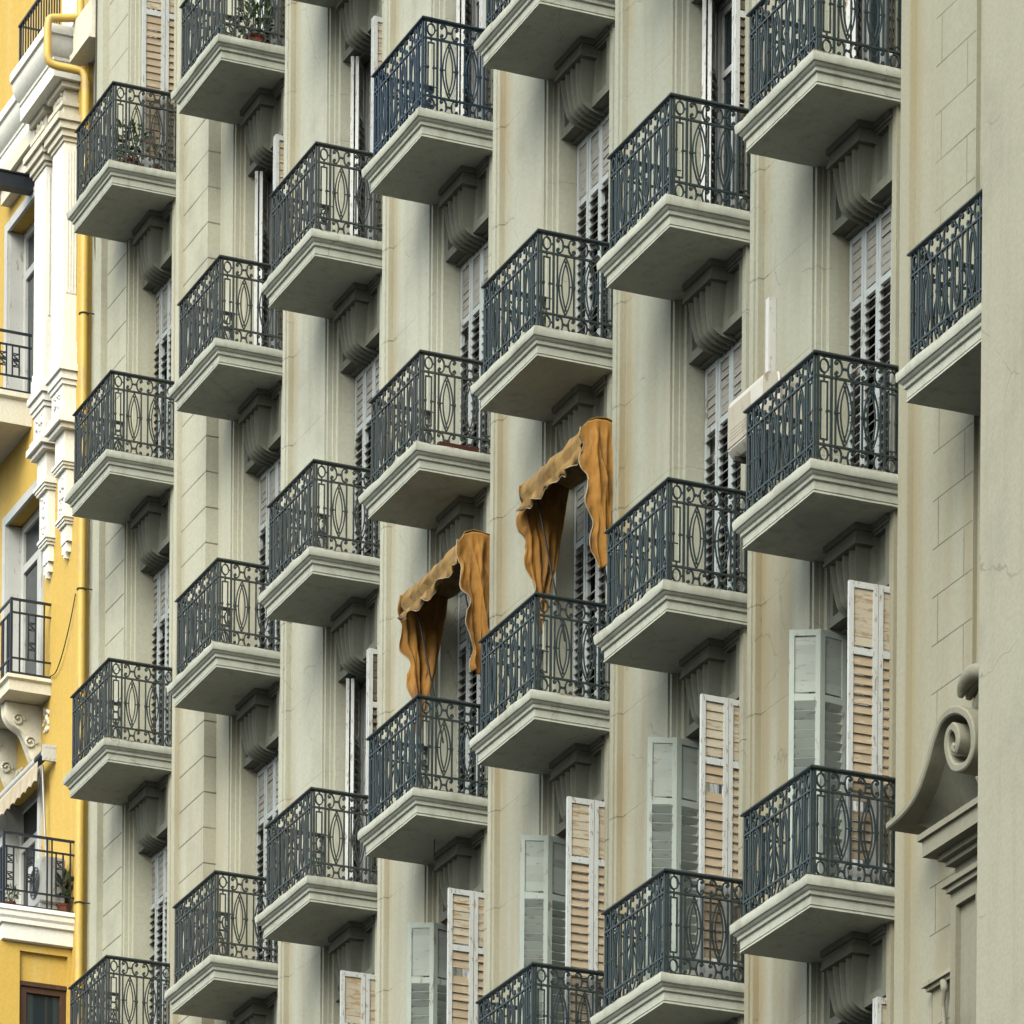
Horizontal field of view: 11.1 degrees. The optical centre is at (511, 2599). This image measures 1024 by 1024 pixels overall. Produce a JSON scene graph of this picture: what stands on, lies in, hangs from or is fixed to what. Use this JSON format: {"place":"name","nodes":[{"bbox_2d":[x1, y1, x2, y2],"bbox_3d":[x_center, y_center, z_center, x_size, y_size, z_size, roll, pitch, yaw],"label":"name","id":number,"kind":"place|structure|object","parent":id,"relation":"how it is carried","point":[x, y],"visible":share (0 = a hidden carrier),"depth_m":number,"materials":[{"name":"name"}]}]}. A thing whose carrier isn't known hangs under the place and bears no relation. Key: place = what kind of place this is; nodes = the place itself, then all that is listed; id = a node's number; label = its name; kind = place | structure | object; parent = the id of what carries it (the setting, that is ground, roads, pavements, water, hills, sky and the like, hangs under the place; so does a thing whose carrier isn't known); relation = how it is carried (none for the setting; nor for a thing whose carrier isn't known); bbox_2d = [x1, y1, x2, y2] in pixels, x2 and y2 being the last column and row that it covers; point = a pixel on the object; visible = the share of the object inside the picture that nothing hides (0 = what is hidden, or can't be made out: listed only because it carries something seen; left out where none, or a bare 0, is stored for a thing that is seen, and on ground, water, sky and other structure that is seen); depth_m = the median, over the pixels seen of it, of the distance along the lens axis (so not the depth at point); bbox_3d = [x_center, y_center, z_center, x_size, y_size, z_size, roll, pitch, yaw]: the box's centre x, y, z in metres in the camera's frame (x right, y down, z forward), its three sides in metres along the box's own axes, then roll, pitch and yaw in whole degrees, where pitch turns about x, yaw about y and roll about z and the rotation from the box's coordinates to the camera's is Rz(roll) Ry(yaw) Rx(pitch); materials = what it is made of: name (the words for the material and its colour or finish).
{"place":"outdoors","nodes":[
{"label":"outdoors","id":0,"kind":"place"},
{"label":"pavement","id":1,"kind":"structure","parent":0,"visible":0},
{"bbox_2d":[0,0,95,1023],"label":"yellow apartment building","id":2,"kind":"structure","parent":1,"relation":"on","point":[47,53],"depth_m":66.18,"materials":[{"name":"paint"}]},
{"bbox_2d":[5,882,21,903],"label":"potted plant","id":3,"kind":"object","parent":2,"relation":"on","point":[15,896],"visible":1,"depth_m":65.34,"materials":[{"name":"green plant"}]},
{"bbox_2d":[0,168,34,195],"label":"steel beam","id":4,"kind":"structure","parent":2,"relation":"attached to","point":[16,182],"depth_m":67.00,"materials":[{"name":"black metal"}]},
{"bbox_2d":[3,186,34,391],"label":"window","id":5,"kind":"structure","parent":2,"relation":"in","point":[18,248],"depth_m":68.08,"materials":[{"name":"white paint"}]},
{"bbox_2d":[0,764,42,904],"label":"window","id":6,"kind":"structure","parent":2,"relation":"in","point":[27,819],"depth_m":68.06,"materials":[{"name":"white paint"}]},
{"bbox_2d":[1,479,43,676],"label":"window","id":7,"kind":"structure","parent":2,"relation":"in","point":[22,560],"depth_m":68.06,"materials":[{"name":"white paint"}]},
{"bbox_2d":[0,744,55,855],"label":"awning","id":8,"kind":"object","parent":2,"relation":"attached to","point":[18,785],"visible":0.99,"depth_m":66.57,"materials":[{"name":"beige fabric"}]},
{"bbox_2d":[19,980,66,1023],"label":"window","id":9,"kind":"structure","parent":2,"relation":"in","point":[40,1003],"depth_m":65.50,"materials":[{"name":"brown wood"}]},
{"bbox_2d":[28,856,64,908],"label":"air conditioner","id":10,"kind":"object","parent":2,"relation":"on","point":[36,900],"visible":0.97,"depth_m":65.51,"materials":[{"name":"white paint"}]},
{"bbox_2d":[50,593,75,676],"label":"cable","id":11,"kind":"object","parent":2,"relation":"attached to","point":[66,636],"visible":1,"depth_m":65.72,"materials":[{"name":"rubber"}]},
{"bbox_2d":[54,868,73,910],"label":"potted plant","id":12,"kind":"object","parent":2,"relation":"on","point":[63,906],"visible":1,"depth_m":65.53,"materials":[{"name":"green plant"}]},
{"bbox_2d":[63,0,1023,1023],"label":"grey apartment building","id":13,"kind":"structure","parent":1,"relation":"on","point":[733,746],"depth_m":51.74,"materials":[{"name":"paint"}]},
{"bbox_2d":[79,160,102,189],"bbox_3d":[-5.004,-28.960,63.428,0.407,0.550,0.383,0,0,-23],"label":"potted plant","id":14,"kind":"object","parent":13,"relation":"on","point":[81,172],"visible":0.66,"depth_m":63.35,"materials":[{"name":"green plant"}]},
{"bbox_2d":[87,0,96,584],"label":"cable","id":15,"kind":"object","parent":13,"relation":"attached to","point":[94,237],"visible":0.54,"depth_m":64.55,"materials":[{"name":"rubber"}]},
{"bbox_2d":[111,118,148,165],"bbox_3d":[-4.534,-29.013,62.606,0.502,0.662,0.499,0,0,-40],"label":"potted plant","id":16,"kind":"object","parent":13,"relation":"on","point":[146,134],"visible":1,"depth_m":62.54,"materials":[{"name":"green plant"}]},
{"bbox_2d":[145,143,168,168],"bbox_3d":[-4.218,-28.918,62.660,0.369,0.477,0.312,0,0,-23],"label":"potted plant","id":17,"kind":"object","parent":13,"relation":"on","point":[160,155],"visible":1,"depth_m":62.59,"materials":[{"name":"green plant"}]},
{"bbox_2d":[141,0,173,171],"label":"window","id":18,"kind":"structure","parent":13,"relation":"in","point":[157,69],"depth_m":62.61,"materials":[{"name":"white wood"}]},
{"bbox_2d":[149,846,166,1023],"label":"window","id":19,"kind":"structure","parent":13,"relation":"in","point":[159,860],"depth_m":63.53,"materials":[{"name":"white wood"}]},
{"bbox_2d":[151,560,169,745],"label":"window","id":20,"kind":"structure","parent":13,"relation":"in","point":[161,579],"depth_m":63.53,"materials":[{"name":"white wood"}]},
{"bbox_2d":[153,276,171,458],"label":"window","id":21,"kind":"structure","parent":13,"relation":"in","point":[164,295],"depth_m":63.52,"materials":[{"name":"white wood"}]},
{"bbox_2d":[233,0,276,42],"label":"potted plant","id":22,"kind":"object","parent":13,"relation":"on","point":[256,36],"visible":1,"depth_m":59.45,"materials":[{"name":"green plant"}]},
{"bbox_2d":[256,754,278,961],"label":"window","id":23,"kind":"structure","parent":13,"relation":"in","point":[267,777],"depth_m":60.49,"materials":[{"name":"white wood"}]},
{"bbox_2d":[253,134,283,348],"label":"window","id":24,"kind":"structure","parent":13,"relation":"in","point":[264,187],"depth_m":60.48,"materials":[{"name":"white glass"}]},
{"bbox_2d":[258,456,280,650],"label":"window","id":25,"kind":"structure","parent":13,"relation":"in","point":[270,481],"depth_m":60.51,"materials":[{"name":"white wood"}]},
{"bbox_2d":[256,0,284,46],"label":"window","id":26,"kind":"structure","parent":13,"relation":"in","point":[283,20],"depth_m":59.61,"materials":[{"name":"white glass"}]},
{"bbox_2d":[340,970,375,1023],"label":"window","id":27,"kind":"structure","parent":13,"relation":"in","point":[357,990],"depth_m":56.78,"materials":[{"name":"white wood"}]},
{"bbox_2d":[344,648,377,882],"bbox_3d":[-1.583,-19.690,57.442,0.418,2.607,1.200,0,0,-23],"label":"window","id":28,"kind":"structure","parent":13,"relation":"in","point":[361,700],"depth_m":57.72,"materials":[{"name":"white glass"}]},
{"bbox_2d":[349,16,382,240],"bbox_3d":[-1.532,-26.529,57.445,0.418,2.508,1.194,0,0,-23],"label":"window","id":29,"kind":"structure","parent":13,"relation":"in","point":[362,84],"depth_m":57.72,"materials":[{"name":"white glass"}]},
{"bbox_2d":[354,354,378,556],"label":"window","id":30,"kind":"structure","parent":13,"relation":"in","point":[367,382],"depth_m":57.74,"materials":[{"name":"white wood"}]},
{"bbox_2d":[397,529,489,742],"bbox_3d":[-0.634,-20.072,54.218,0.639,1.718,1.758,0,0,-23],"label":"awning","id":31,"kind":"object","parent":13,"relation":"attached to","point":[463,564],"visible":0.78,"depth_m":54.41,"materials":[{"name":"orange fabric"}]},
{"bbox_2d":[407,888,483,1023],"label":"window","id":32,"kind":"structure","parent":13,"relation":"in","point":[433,952],"depth_m":54.09,"materials":[{"name":"white wood"}]},
{"bbox_2d":[436,441,479,451],"bbox_3d":[-0.569,-21.900,53.949,0.440,0.075,0.190,0,0,-23],"label":"planter box","id":33,"kind":"object","parent":13,"relation":"on","point":[463,447],"visible":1,"depth_m":53.87,"materials":[{"name":"red plastic"}]},
{"bbox_2d":[457,590,483,795],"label":"window","id":34,"kind":"structure","parent":13,"relation":"in","point":[472,694],"depth_m":55.06,"materials":[{"name":"white wood"}]},
{"bbox_2d":[455,0,489,120],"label":"window","id":35,"kind":"structure","parent":13,"relation":"in","point":[475,16],"depth_m":54.98,"materials":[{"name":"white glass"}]},
{"bbox_2d":[459,240,487,452],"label":"window","id":36,"kind":"structure","parent":13,"relation":"in","point":[474,273],"depth_m":54.94,"materials":[{"name":"white wood"}]},
{"bbox_2d":[519,796,604,1023],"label":"window","id":37,"kind":"structure","parent":13,"relation":"in","point":[547,862],"depth_m":51.33,"materials":[{"name":"white wood"}]},
{"bbox_2d":[515,417,612,641],"bbox_3d":[0.595,-20.061,51.372,0.625,1.715,1.650,0,0,-23],"label":"awning","id":38,"kind":"object","parent":13,"relation":"attached to","point":[584,454],"visible":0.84,"depth_m":51.49,"materials":[{"name":"orange fabric"}]},
{"bbox_2d":[573,479,605,699],"bbox_3d":[0.897,-19.671,51.973,0.171,2.607,1.145,0,0,-23],"label":"window","id":39,"kind":"structure","parent":13,"relation":"in","point":[593,581],"depth_m":52.25,"materials":[{"name":"white wood"}]},
{"bbox_2d":[576,113,608,337],"bbox_3d":[0.921,-23.115,51.973,0.175,2.495,1.145,0,0,-23],"label":"window","id":40,"kind":"structure","parent":13,"relation":"in","point":[593,152],"depth_m":52.17,"materials":[{"name":"white wood"}]},
{"bbox_2d":[646,694,739,980],"bbox_3d":[1.802,-16.134,49.115,0.713,2.667,1.272,0,0,-23],"label":"window","id":41,"kind":"structure","parent":13,"relation":"in","point":[677,768],"depth_m":49.25,"materials":[{"name":"white wood"}]},
{"bbox_2d":[700,0,744,209],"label":"window","id":42,"kind":"structure","parent":13,"relation":"in","point":[723,25],"depth_m":49.46,"materials":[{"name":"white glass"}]},
{"bbox_2d":[704,338,741,591],"bbox_3d":[2.089,-19.662,49.190,0.174,2.607,1.145,0,0,-23],"label":"window","id":43,"kind":"structure","parent":13,"relation":"in","point":[723,379],"depth_m":49.40,"materials":[{"name":"white wood"}]},
{"bbox_2d":[728,371,791,494],"bbox_3d":[2.243,-19.468,47.482,0.332,0.910,0.745,0,0,-23],"label":"air conditioner","id":44,"kind":"object","parent":13,"relation":"attached to","point":[749,396],"visible":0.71,"depth_m":47.46,"materials":[{"name":"beige plastic"}]},
{"bbox_2d":[765,297,775,372],"bbox_3d":[2.328,-20.288,47.627,0.073,0.847,0.070,0,0,-23],"label":"cable duct","id":45,"kind":"object","parent":13,"relation":"attached to","point":[770,348],"visible":0.64,"depth_m":47.60,"materials":[{"name":"white paint"}]},
{"bbox_2d":[787,580,889,885],"bbox_3d":[2.976,-16.125,46.375,0.714,2.667,1.302,0,0,-23],"label":"window","id":46,"kind":"structure","parent":13,"relation":"in","point":[817,657],"depth_m":46.76,"materials":[{"name":"white wood"}]},
{"bbox_2d":[845,0,894,66],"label":"window","id":47,"kind":"structure","parent":13,"relation":"in","point":[860,53],"depth_m":46.73,"materials":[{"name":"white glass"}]},
{"bbox_2d":[848,203,891,471],"bbox_3d":[3.271,-19.653,46.442,0.168,2.607,1.145,0,0,-23],"label":"window","id":48,"kind":"structure","parent":13,"relation":"in","point":[871,248],"depth_m":46.64,"materials":[{"name":"white wood"}]},
{"bbox_2d":[871,997,886,1023],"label":"window","id":49,"kind":"structure","parent":13,"relation":"in","point":[879,1003],"depth_m":45.78,"materials":[{"name":"white wood"}]}
]}

